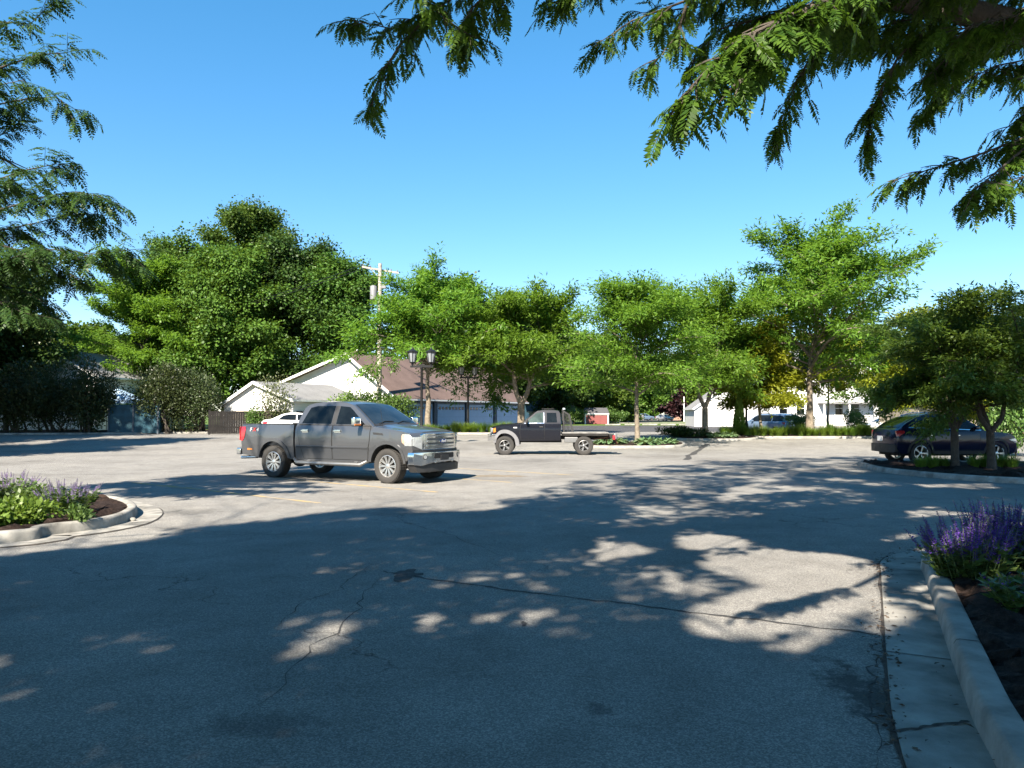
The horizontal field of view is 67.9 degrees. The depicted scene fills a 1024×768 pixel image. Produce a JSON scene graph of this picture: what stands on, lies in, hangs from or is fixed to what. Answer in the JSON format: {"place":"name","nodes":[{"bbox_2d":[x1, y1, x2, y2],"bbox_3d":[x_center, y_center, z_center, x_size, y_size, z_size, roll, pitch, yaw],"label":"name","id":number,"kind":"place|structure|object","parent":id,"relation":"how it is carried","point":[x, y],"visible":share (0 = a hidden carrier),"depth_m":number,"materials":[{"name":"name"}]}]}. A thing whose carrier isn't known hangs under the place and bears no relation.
{"place":"outdoors","nodes":[
{"label":"outdoors","id":0,"kind":"place"},
{"bbox_2d":[85,331,138,355],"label":"maple tree","id":1,"kind":"object","parent":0,"point":[102,352],"visible":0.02,"depth_m":84.84,"materials":[{"name":"green plant"}]},
{"bbox_2d":[184,416,684,429],"bbox_3d":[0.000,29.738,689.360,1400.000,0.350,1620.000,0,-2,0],"label":"ground","id":2,"kind":"structure","parent":0,"point":[578,423],"depth_m":103.22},
{"bbox_2d":[0,277,90,428],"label":"maple tree","id":3,"kind":"object","parent":2,"relation":"on","point":[14,345],"visible":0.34,"depth_m":57.01,"materials":[{"name":"green plant"}]},
{"bbox_2d":[52,317,115,347],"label":"maple tree","id":4,"kind":"object","parent":2,"relation":"on","point":[97,325],"visible":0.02,"depth_m":95.07,"materials":[{"name":"green plant"}]},
{"bbox_2d":[0,348,183,429],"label":"house","id":5,"kind":"structure","parent":2,"relation":"on","point":[101,358],"depth_m":61.91,"materials":[{"name":"white"}]},
{"bbox_2d":[51,239,216,406],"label":"locust tree","id":6,"kind":"object","parent":2,"relation":"on","point":[137,310],"visible":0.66,"depth_m":65.40,"materials":[{"name":"green plant"}]},
{"bbox_2d":[99,220,207,355],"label":"maple tree","id":7,"kind":"object","parent":2,"relation":"on","point":[168,244],"visible":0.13,"depth_m":78.20,"materials":[{"name":"green plant"}]},
{"bbox_2d":[147,234,303,410],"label":"maple tree","id":8,"kind":"object","parent":2,"relation":"on","point":[224,316],"visible":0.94,"depth_m":65.25,"materials":[{"name":"green plant"}]},
{"bbox_2d":[171,194,310,358],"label":"maple tree","id":9,"kind":"object","parent":2,"relation":"on","point":[237,221],"visible":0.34,"depth_m":75.41,"materials":[{"name":"green plant"}]},
{"bbox_2d":[234,224,384,381],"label":"maple tree","id":10,"kind":"object","parent":2,"relation":"on","point":[284,263],"visible":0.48,"depth_m":69.29,"materials":[{"name":"green plant"}]},
{"bbox_2d":[280,249,392,377],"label":"maple tree","id":11,"kind":"object","parent":2,"relation":"on","point":[348,294],"visible":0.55,"depth_m":67.70,"materials":[{"name":"green plant"}]},
{"bbox_2d":[280,349,528,426],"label":"garage building","id":12,"kind":"structure","parent":2,"relation":"on","point":[406,379],"depth_m":62.76,"materials":[{"name":"white"}]},
{"bbox_2d":[402,404,431,425],"bbox_3d":[-7.504,2.640,60.169,0.077,2.160,4.100,-1,-3,29],"label":"garage door","id":13,"kind":"structure","parent":12,"relation":"in","point":[424,405],"depth_m":60.42,"materials":[{"name":"blue metal"}]},
{"bbox_2d":[437,404,464,426],"bbox_3d":[-5.141,2.814,64.404,0.077,2.160,4.100,-1,-3,29],"label":"garage door","id":14,"kind":"structure","parent":12,"relation":"in","point":[445,414],"depth_m":64.14,"materials":[{"name":"blue metal"}]},
{"bbox_2d":[469,405,492,425],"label":"garage door","id":15,"kind":"structure","parent":12,"relation":"in","point":[475,411],"depth_m":68.48,"materials":[{"name":"blue metal"}]},
{"bbox_2d":[497,405,517,423],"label":"garage door","id":16,"kind":"structure","parent":12,"relation":"in","point":[509,416],"depth_m":72.88,"materials":[{"name":"blue metal"}]},
{"bbox_2d":[389,269,511,381],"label":"maple tree","id":17,"kind":"object","parent":2,"relation":"on","point":[475,272],"visible":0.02,"depth_m":90.46,"materials":[{"name":"green plant"}]},
{"bbox_2d":[489,322,574,405],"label":"maple tree","id":18,"kind":"object","parent":2,"relation":"on","point":[536,394],"visible":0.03,"depth_m":97.50,"materials":[{"name":"green plant"}]},
{"bbox_2d":[524,395,575,423],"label":"house","id":19,"kind":"structure","parent":2,"relation":"on","point":[529,410],"depth_m":109.81,"materials":[{"name":"white"}]},
{"bbox_2d":[526,324,611,412],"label":"maple tree","id":20,"kind":"object","parent":2,"relation":"on","point":[563,398],"visible":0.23,"depth_m":107.85,"materials":[{"name":"green plant"}]},
{"bbox_2d":[559,404,587,423],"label":"round shrub","id":21,"kind":"object","parent":2,"relation":"on","point":[572,412],"visible":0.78,"depth_m":103.52,"materials":[{"name":"green plant"}]},
{"bbox_2d":[582,408,608,423],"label":"garden shed","id":22,"kind":"structure","parent":2,"relation":"on","point":[597,416],"depth_m":105.89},
{"bbox_2d":[576,333,645,422],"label":"maple tree","id":23,"kind":"object","parent":2,"relation":"on","point":[619,400],"visible":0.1,"depth_m":118.54,"materials":[{"name":"green plant"}]},
{"bbox_2d":[604,405,629,423],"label":"round shrub","id":24,"kind":"object","parent":2,"relation":"on","point":[614,414],"visible":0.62,"depth_m":107.40,"materials":[{"name":"green plant"}]},
{"bbox_2d":[615,349,678,420],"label":"maple tree","id":25,"kind":"object","parent":2,"relation":"on","point":[650,401],"visible":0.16,"depth_m":137.20,"materials":[{"name":"green plant"}]},
{"bbox_2d":[652,387,689,420],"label":"maple tree","id":26,"kind":"object","parent":2,"relation":"on","point":[674,408],"visible":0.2,"depth_m":153.88,"materials":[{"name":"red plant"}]},
{"bbox_2d":[680,345,712,407],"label":"maple tree","id":27,"kind":"object","parent":2,"relation":"on","point":[692,397],"visible":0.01,"depth_m":121.31,"materials":[{"name":"green plant"}]},
{"bbox_2d":[683,391,751,426],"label":"white garage","id":28,"kind":"structure","parent":2,"relation":"on","point":[693,415],"depth_m":83.75,"materials":[{"name":"paint"}]},
{"bbox_2d":[747,351,878,426],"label":"white house","id":29,"kind":"structure","parent":2,"relation":"on","point":[836,411],"depth_m":78.16,"materials":[{"name":"paint"}]},
{"bbox_2d":[789,323,874,424],"bbox_3d":[24.010,-0.689,58.100,7.251,8.722,6.857,0,-2,0],"label":"locust tree","id":30,"kind":"object","parent":2,"relation":"on","point":[817,388],"visible":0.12,"depth_m":57.33,"materials":[{"name":"green plant"}]},
{"bbox_2d":[0,432,1023,767],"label":"parking lot","id":31,"kind":"structure","parent":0,"point":[156,644],"depth_m":6.26,"materials":[{"name":"asphalt"}]},
{"bbox_2d":[0,492,127,530],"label":"mulch bed","id":32,"kind":"object","parent":31,"relation":"on","point":[110,506],"visible":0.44,"depth_m":11.21,"materials":[{"name":"soil"}]},
{"bbox_2d":[0,498,22,526],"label":"leafy plant","id":33,"kind":"object","parent":32,"relation":"on","point":[5,518],"visible":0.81,"depth_m":10.02,"materials":[{"name":"green plant"}]},
{"bbox_2d":[0,469,45,499],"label":"catmint","id":34,"kind":"object","parent":32,"relation":"on","point":[7,486],"visible":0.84,"depth_m":12.66,"materials":[{"name":"purple plant"}]},
{"bbox_2d":[0,495,63,524],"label":"leafy plant","id":35,"kind":"object","parent":32,"relation":"on","point":[29,510],"visible":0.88,"depth_m":10.33,"materials":[{"name":"green plant"}]},
{"bbox_2d":[6,483,67,509],"bbox_3d":[-7.239,1.763,11.598,0.916,0.499,0.886,1,-3,-20],"label":"leafy plant","id":36,"kind":"object","parent":32,"relation":"on","point":[28,492],"visible":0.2,"depth_m":11.60,"materials":[{"name":"green plant"}]},
{"bbox_2d":[31,478,102,512],"bbox_3d":[-6.671,1.674,11.354,0.966,0.552,0.946,-1,-2,17],"label":"catmint","id":37,"kind":"object","parent":32,"relation":"on","point":[62,498],"visible":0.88,"depth_m":11.30,"materials":[{"name":"purple plant"}]},
{"bbox_2d":[62,503,96,521],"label":"leafy plant","id":38,"kind":"object","parent":32,"relation":"on","point":[82,513],"visible":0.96,"depth_m":10.54,"materials":[{"name":"green plant"}]},
{"bbox_2d":[0,0,171,337],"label":"locust tree","id":39,"kind":"object","parent":32,"relation":"on","point":[31,262],"visible":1,"depth_m":12.04,"materials":[{"name":"green plant"}]},
{"bbox_2d":[0,495,137,542],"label":"kerb","id":40,"kind":"structure","parent":31,"relation":"on","point":[39,531],"depth_m":10.32,"materials":[{"name":"concrete"}]},
{"bbox_2d":[0,501,161,547],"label":"gutter","id":41,"kind":"object","parent":31,"relation":"on","point":[147,513],"visible":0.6,"depth_m":10.66,"materials":[{"name":"concrete"}]},
{"bbox_2d":[0,507,163,547],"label":"gutter joint","id":42,"kind":"object","parent":41,"relation":"on","point":[90,534],"visible":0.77,"depth_m":10.14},
{"bbox_2d":[0,432,223,434],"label":"kerb","id":43,"kind":"structure","parent":31,"relation":"on","point":[99,433],"depth_m":49.58,"materials":[{"name":"concrete"}]},
{"bbox_2d":[0,429,223,432],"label":"mulch bed","id":44,"kind":"object","parent":31,"relation":"on","point":[69,431],"visible":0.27,"depth_m":51.65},
{"bbox_2d":[0,357,43,432],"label":"tall shrub","id":45,"kind":"object","parent":44,"relation":"on","point":[10,390],"visible":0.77,"depth_m":49.97,"materials":[{"name":"green plant"}]},
{"bbox_2d":[12,357,83,431],"bbox_3d":[-30.779,0.781,50.817,3.748,5.276,4.312,-2,-3,33],"label":"tall shrub","id":46,"kind":"object","parent":44,"relation":"on","point":[47,385],"visible":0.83,"depth_m":50.10,"materials":[{"name":"green plant"}]},
{"bbox_2d":[55,353,124,433],"bbox_3d":[-28.100,0.640,50.503,4.540,5.540,3.748,-1,-3,31],"label":"tall shrub","id":47,"kind":"object","parent":44,"relation":"on","point":[91,402],"visible":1,"depth_m":49.77,"materials":[{"name":"green plant"}]},
{"bbox_2d":[120,358,197,433],"bbox_3d":[-23.697,0.854,51.271,4.989,5.271,3.698,1,-3,-23],"label":"tall shrub","id":48,"kind":"object","parent":44,"relation":"on","point":[159,389],"visible":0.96,"depth_m":50.80,"materials":[{"name":"green plant"}]},
{"bbox_2d":[172,365,224,431],"bbox_3d":[-21.513,1.086,52.063,4.567,4.849,3.622,-2,-3,43],"label":"tall shrub","id":49,"kind":"object","parent":44,"relation":"on","point":[204,401],"visible":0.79,"depth_m":51.60,"materials":[{"name":"green plant"}]},
{"bbox_2d":[107,404,168,433],"bbox_3d":[-25.198,2.348,51.333,3.230,2.020,2.050,0,-2,-8],"label":"teal enclosure","id":50,"kind":"object","parent":31,"relation":"on","point":[124,418],"visible":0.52,"depth_m":50.35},
{"bbox_2d":[164,485,320,502],"bbox_3d":[-5.691,2.236,15.564,5.600,0.001,0.110,-2,-3,38],"label":"stall line","id":51,"kind":"object","parent":31,"relation":"on","point":[246,494],"visible":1,"depth_m":15.31,"materials":[{"name":"yellow paint"}]},
{"bbox_2d":[244,406,263,423],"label":"shrub","id":52,"kind":"object","parent":31,"relation":"on","point":[253,419],"visible":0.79,"depth_m":49.04,"materials":[{"name":"green plant"}]},
{"bbox_2d":[208,410,303,434],"bbox_3d":[-15.982,2.512,50.217,7.596,1.600,0.152,1,-3,-21],"label":"wooden fence","id":53,"kind":"object","parent":31,"relation":"on","point":[222,423],"visible":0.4,"depth_m":49.21,"materials":[{"name":"wood"}]},
{"bbox_2d":[247,370,298,423],"bbox_3d":[-15.617,1.222,49.557,3.074,4.403,2.718,0,-2,0],"label":"thin shrub","id":54,"kind":"object","parent":31,"relation":"on","point":[270,406],"visible":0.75,"depth_m":49.29,"materials":[{"name":"green plant"}]},
{"bbox_2d":[261,412,302,423],"bbox_3d":[-12.603,2.439,45.647,4.650,1.455,2.120,0,-2,-12],"label":"parked car","id":55,"kind":"object","parent":31,"relation":"on","point":[292,417],"visible":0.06,"depth_m":44.71,"materials":[{"name":"white paint"}]},
{"bbox_2d":[218,381,357,430],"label":"house","id":56,"kind":"structure","parent":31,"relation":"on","point":[306,395],"depth_m":52.55,"materials":[{"name":"white"}]},
{"bbox_2d":[237,572,380,719],"bbox_3d":[-1.322,1.839,5.870,0.146,0.001,3.865,0,-2,2],"label":"pavement crack","id":57,"kind":"object","parent":31,"relation":"on","point":[321,639],"visible":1,"depth_m":5.49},
{"bbox_2d":[237,401,459,483],"bbox_3d":[-4.298,1.425,19.656,6.137,1.975,2.580,-1,-3,28],"label":"pickup truck","id":58,"kind":"object","parent":31,"relation":"on","point":[326,437],"visible":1,"depth_m":18.61,"materials":[{"name":"grey paint"}]},
{"bbox_2d":[362,263,398,397],"bbox_3d":[-9.765,-2.698,56.169,2.714,12.500,0.594,0,-2,-11],"label":"utility pole","id":59,"kind":"object","parent":31,"relation":"on","point":[373,290],"visible":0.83,"depth_m":56.13,"materials":[{"name":"grey wood"}]},
{"bbox_2d":[184,265,369,323],"bbox_3d":[-35.363,-6.403,75.704,62.992,3.324,0.340,-2,-3,38],"label":"overhead wire","id":60,"kind":"object","parent":59,"relation":"attached to","point":[306,284],"visible":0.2,"depth_m":60.70,"materials":[{"name":"black metal"}]},
{"bbox_2d":[376,392,419,421],"bbox_3d":[-7.619,1.936,50.629,3.043,2.878,2.800,0,-2,0],"label":"broad shrub","id":61,"kind":"object","parent":31,"relation":"on","point":[394,401],"visible":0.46,"depth_m":50.47,"materials":[{"name":"green plant"}]},
{"bbox_2d":[393,569,422,581],"bbox_3d":[-1.037,1.908,7.588,0.298,0.001,0.627,0,-2,0],"label":"tar patch","id":62,"kind":"object","parent":31,"relation":"on","point":[400,575],"visible":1,"depth_m":7.62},
{"bbox_2d":[407,347,435,425],"bbox_3d":[-4.401,0.622,37.006,1.440,4.870,0.540,0,-2,-4],"label":"street lamp","id":63,"kind":"object","parent":31,"relation":"on","point":[413,352],"visible":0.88,"depth_m":36.97,"materials":[{"name":"black metal"}]},
{"bbox_2d":[317,241,527,426],"bbox_3d":[-5.736,-2.955,51.157,13.633,12.700,13.980,0,-2,0],"label":"locust tree","id":64,"kind":"object","parent":31,"relation":"on","point":[430,310],"visible":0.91,"depth_m":49.25,"materials":[{"name":"green plant"}]},
{"bbox_2d":[458,363,478,431],"bbox_3d":[-2.939,0.975,50.803,1.440,4.720,0.540,0,-2,-10],"label":"street lamp","id":65,"kind":"object","parent":31,"relation":"on","point":[462,369],"visible":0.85,"depth_m":50.76,"materials":[{"name":"black metal"}]},
{"bbox_2d":[454,431,489,432],"bbox_3d":[-5.209,3.209,50.966,17.238,0.192,3.462,0,-2,0],"label":"mulch bed","id":66,"kind":"object","parent":31,"relation":"on","point":[472,432],"visible":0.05,"depth_m":49.60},
{"bbox_2d":[327,388,391,403],"bbox_3d":[-10.569,1.853,51.686,5.367,3.352,3.603,0,-2,0],"label":"broad shrub","id":67,"kind":"object","parent":66,"relation":"on","point":[363,397],"visible":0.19,"depth_m":51.17,"materials":[{"name":"green plant"}]},
{"bbox_2d":[436,272,613,422],"bbox_3d":[0.875,-1.868,50.906,12.624,10.459,11.430,0,-2,0],"label":"locust tree","id":68,"kind":"object","parent":31,"relation":"on","point":[520,353],"visible":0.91,"depth_m":49.58,"materials":[{"name":"green plant"}]},
{"bbox_2d":[488,408,617,454],"bbox_3d":[1.665,1.945,31.460,5.334,1.905,2.140,0,-2,3],"label":"flatbed truck","id":69,"kind":"object","parent":31,"relation":"on","point":[541,426],"visible":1,"depth_m":30.65,"materials":[{"name":"black paint"}]},
{"bbox_2d":[384,571,875,634],"bbox_3d":[0.638,1.871,6.629,4.584,0.001,0.154,-1,-3,29],"label":"pavement seam","id":70,"kind":"object","parent":31,"relation":"on","point":[637,604],"visible":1,"depth_m":6.32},
{"bbox_2d":[592,441,681,445],"bbox_3d":[6.080,2.940,37.725,5.099,0.183,3.538,0,-2,0],"label":"mulch bed","id":71,"kind":"object","parent":31,"relation":"on","point":[630,443],"visible":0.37,"depth_m":36.64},
{"bbox_2d":[632,436,656,444],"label":"hosta","id":72,"kind":"object","parent":71,"relation":"on","point":[643,441],"visible":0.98,"depth_m":36.47,"materials":[{"name":"green plant"}]},
{"bbox_2d":[593,441,685,447],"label":"kerb","id":73,"kind":"structure","parent":31,"relation":"on","point":[648,446],"depth_m":35.92,"materials":[{"name":"concrete"}]},
{"bbox_2d":[543,265,735,443],"bbox_3d":[6.470,-1.415,37.667,10.013,9.044,8.467,0,-2,0],"label":"locust tree","id":74,"kind":"object","parent":31,"relation":"on","point":[638,313],"visible":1,"depth_m":36.66,"materials":[{"name":"green plant"}]},
{"bbox_2d":[655,425,710,438],"bbox_3d":[9.562,2.708,42.568,3.184,0.847,1.812,0,-2,0],"label":"juniper","id":75,"kind":"object","parent":31,"relation":"on","point":[674,432],"visible":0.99,"depth_m":42.26,"materials":[{"name":"green plant"}]},
{"bbox_2d":[621,268,784,436],"bbox_3d":[11.303,-1.788,42.628,8.255,9.799,8.299,1,-3,-31],"label":"locust tree","id":76,"kind":"object","parent":31,"relation":"on","point":[714,316],"visible":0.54,"depth_m":41.97,"materials":[{"name":"green plant"}]},
{"bbox_2d":[672,436,758,440],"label":"kerb","id":77,"kind":"structure","parent":31,"relation":"on","point":[730,439],"depth_m":41.28,"materials":[{"name":"concrete"}]},
{"bbox_2d":[732,393,745,434],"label":"arborvitae","id":78,"kind":"object","parent":31,"relation":"on","point":[739,417],"visible":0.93,"depth_m":44.38,"materials":[{"name":"green plant"}]},
{"bbox_2d":[693,309,821,428],"bbox_3d":[14.618,-0.719,44.819,6.128,7.753,7.526,-2,-3,38],"label":"locust tree","id":79,"kind":"object","parent":31,"relation":"on","point":[777,386],"visible":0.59,"depth_m":44.38,"materials":[{"name":"green plant"}]},
{"bbox_2d":[781,408,815,427],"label":"round shrub","id":80,"kind":"object","parent":31,"relation":"on","point":[798,420],"visible":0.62,"depth_m":51.80,"materials":[{"name":"green plant"}]},
{"bbox_2d":[759,436,871,438],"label":"kerb","id":81,"kind":"structure","parent":31,"relation":"on","point":[815,437],"depth_m":43.31,"materials":[{"name":"concrete"}]},
{"bbox_2d":[706,194,948,428],"bbox_3d":[18.017,-4.085,44.686,13.458,14.441,14.727,-2,-3,34],"label":"locust tree","id":82,"kind":"object","parent":31,"relation":"on","point":[826,265],"visible":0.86,"depth_m":42.94,"materials":[{"name":"green plant"}]},
{"bbox_2d":[842,405,867,428],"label":"round shrub","id":83,"kind":"object","parent":31,"relation":"on","point":[855,418],"visible":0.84,"depth_m":53.81,"materials":[{"name":"green plant"}]},
{"bbox_2d":[865,639,882,767],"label":"pavement crack","id":84,"kind":"object","parent":31,"relation":"on","point":[868,694],"visible":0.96,"depth_m":4.30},
{"bbox_2d":[862,547,923,750],"bbox_3d":[3.734,1.875,6.929,1.815,0.041,7.631,-2,-3,42],"label":"joint debris","id":85,"kind":"object","parent":31,"relation":"on","point":[892,739],"visible":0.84,"depth_m":4.79,"materials":[{"name":"brown plant"}]},
{"bbox_2d":[880,550,996,767],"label":"gutter","id":86,"kind":"object","parent":31,"relation":"on","point":[924,694],"visible":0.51,"depth_m":4.53,"materials":[{"name":"concrete"}]},
{"bbox_2d":[877,557,905,767],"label":"gutter joint","id":87,"kind":"object","parent":86,"relation":"on","point":[888,705],"visible":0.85,"depth_m":4.55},
{"bbox_2d":[894,720,969,731],"bbox_3d":[2.140,1.742,3.877,0.465,0.001,0.041,1,-2,-16],"label":"joint debris line","id":88,"kind":"object","parent":86,"relation":"on","point":[922,726],"visible":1,"depth_m":3.88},
{"bbox_2d":[855,301,1022,434],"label":"locust tree","id":89,"kind":"object","parent":31,"relation":"on","point":[867,380],"visible":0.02,"depth_m":40.23,"materials":[{"name":"green plant"}]},
{"bbox_2d":[857,460,1023,483],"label":"kerb","id":90,"kind":"structure","parent":31,"relation":"on","point":[978,478],"depth_m":19.14,"materials":[{"name":"concrete"}]},
{"bbox_2d":[863,459,1023,477],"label":"mulch bed","id":91,"kind":"object","parent":31,"relation":"on","point":[967,469],"visible":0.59,"depth_m":20.77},
{"bbox_2d":[822,294,1023,465],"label":"ornamental tree","id":92,"kind":"object","parent":91,"relation":"on","point":[949,386],"visible":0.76,"depth_m":20.90,"materials":[{"name":"green plant"}]},
{"bbox_2d":[863,273,1023,469],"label":"ornamental tree","id":93,"kind":"object","parent":91,"relation":"on","point":[965,300],"visible":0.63,"depth_m":20.35,"materials":[{"name":"green plant"}]},
{"bbox_2d":[871,412,1016,460],"bbox_3d":[14.348,1.789,25.315,4.282,1.712,2.042,0,-2,-1],"label":"parked car","id":94,"kind":"object","parent":31,"relation":"on","point":[890,439],"visible":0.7,"depth_m":24.49,"materials":[{"name":"black paint"}]},
{"bbox_2d":[920,546,1023,767],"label":"kerb","id":95,"kind":"structure","parent":31,"relation":"on","point":[998,720],"depth_m":4.21,"materials":[{"name":"concrete"}]},
{"bbox_2d":[943,555,1023,720],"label":"mulch bed","id":96,"kind":"object","parent":31,"relation":"on","point":[999,629],"visible":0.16,"depth_m":5.09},
{"bbox_2d":[315,0,1023,233],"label":"locust tree","id":97,"kind":"object","parent":96,"relation":"on","point":[748,63],"visible":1,"depth_m":5.07,"materials":[{"name":"green plant"}]},
{"bbox_2d":[906,511,1023,581],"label":"salvia","id":98,"kind":"object","parent":96,"relation":"on","point":[960,553],"visible":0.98,"depth_m":6.72,"materials":[{"name":"purple plant"}]},
{"bbox_2d":[945,497,1023,565],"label":"salvia","id":99,"kind":"object","parent":96,"relation":"on","point":[980,516],"visible":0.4,"depth_m":7.43,"materials":[{"name":"purple plant"}]},
{"bbox_2d":[968,505,1023,570],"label":"salvia","id":100,"kind":"object","parent":96,"relation":"on","point":[1019,547],"visible":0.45,"depth_m":7.17,"materials":[{"name":"purple plant"}]},
{"bbox_2d":[977,567,1023,612],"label":"hosta","id":101,"kind":"object","parent":96,"relation":"on","point":[1006,589],"visible":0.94,"depth_m":5.74,"materials":[{"name":"green plant"}]},
{"bbox_2d":[982,403,1023,453],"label":"round shrub","id":102,"kind":"object","parent":31,"relation":"on","point":[1011,424],"visible":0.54,"depth_m":29.33,"materials":[{"name":"green plant"}]},
{"bbox_2d":[0,0,1023,414],"label":"sky","id":103,"kind":"structure","parent":0,"point":[525,166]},
{"bbox_2d":[450,426,854,431],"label":"street","id":104,"kind":"structure","parent":0,"point":[618,428],"depth_m":71.72,"materials":[{"name":"asphalt"}]},
{"bbox_2d":[748,413,797,429],"bbox_3d":[20.345,3.191,60.038,2.290,1.799,5.020,1,-3,-28],"label":"minivan","id":105,"kind":"object","parent":104,"relation":"on","point":[776,420],"visible":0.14,"depth_m":58.72,"materials":[{"name":"blue metal"}]},
{"bbox_2d":[923,454,944,467],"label":"ornamental grass","id":106,"kind":"object","parent":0,"point":[933,462],"depth_m":21.50,"materials":[{"name":"green plant"}]},
{"bbox_2d":[879,377,1020,430],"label":"brown house","id":107,"kind":"structure","parent":0,"point":[904,412],"depth_m":53.56,"materials":[{"name":"beige"}]},
{"bbox_2d":[999,453,1023,466],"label":"ornamental grass","id":108,"kind":"object","parent":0,"point":[1011,461],"depth_m":21.42,"materials":[{"name":"green plant"}]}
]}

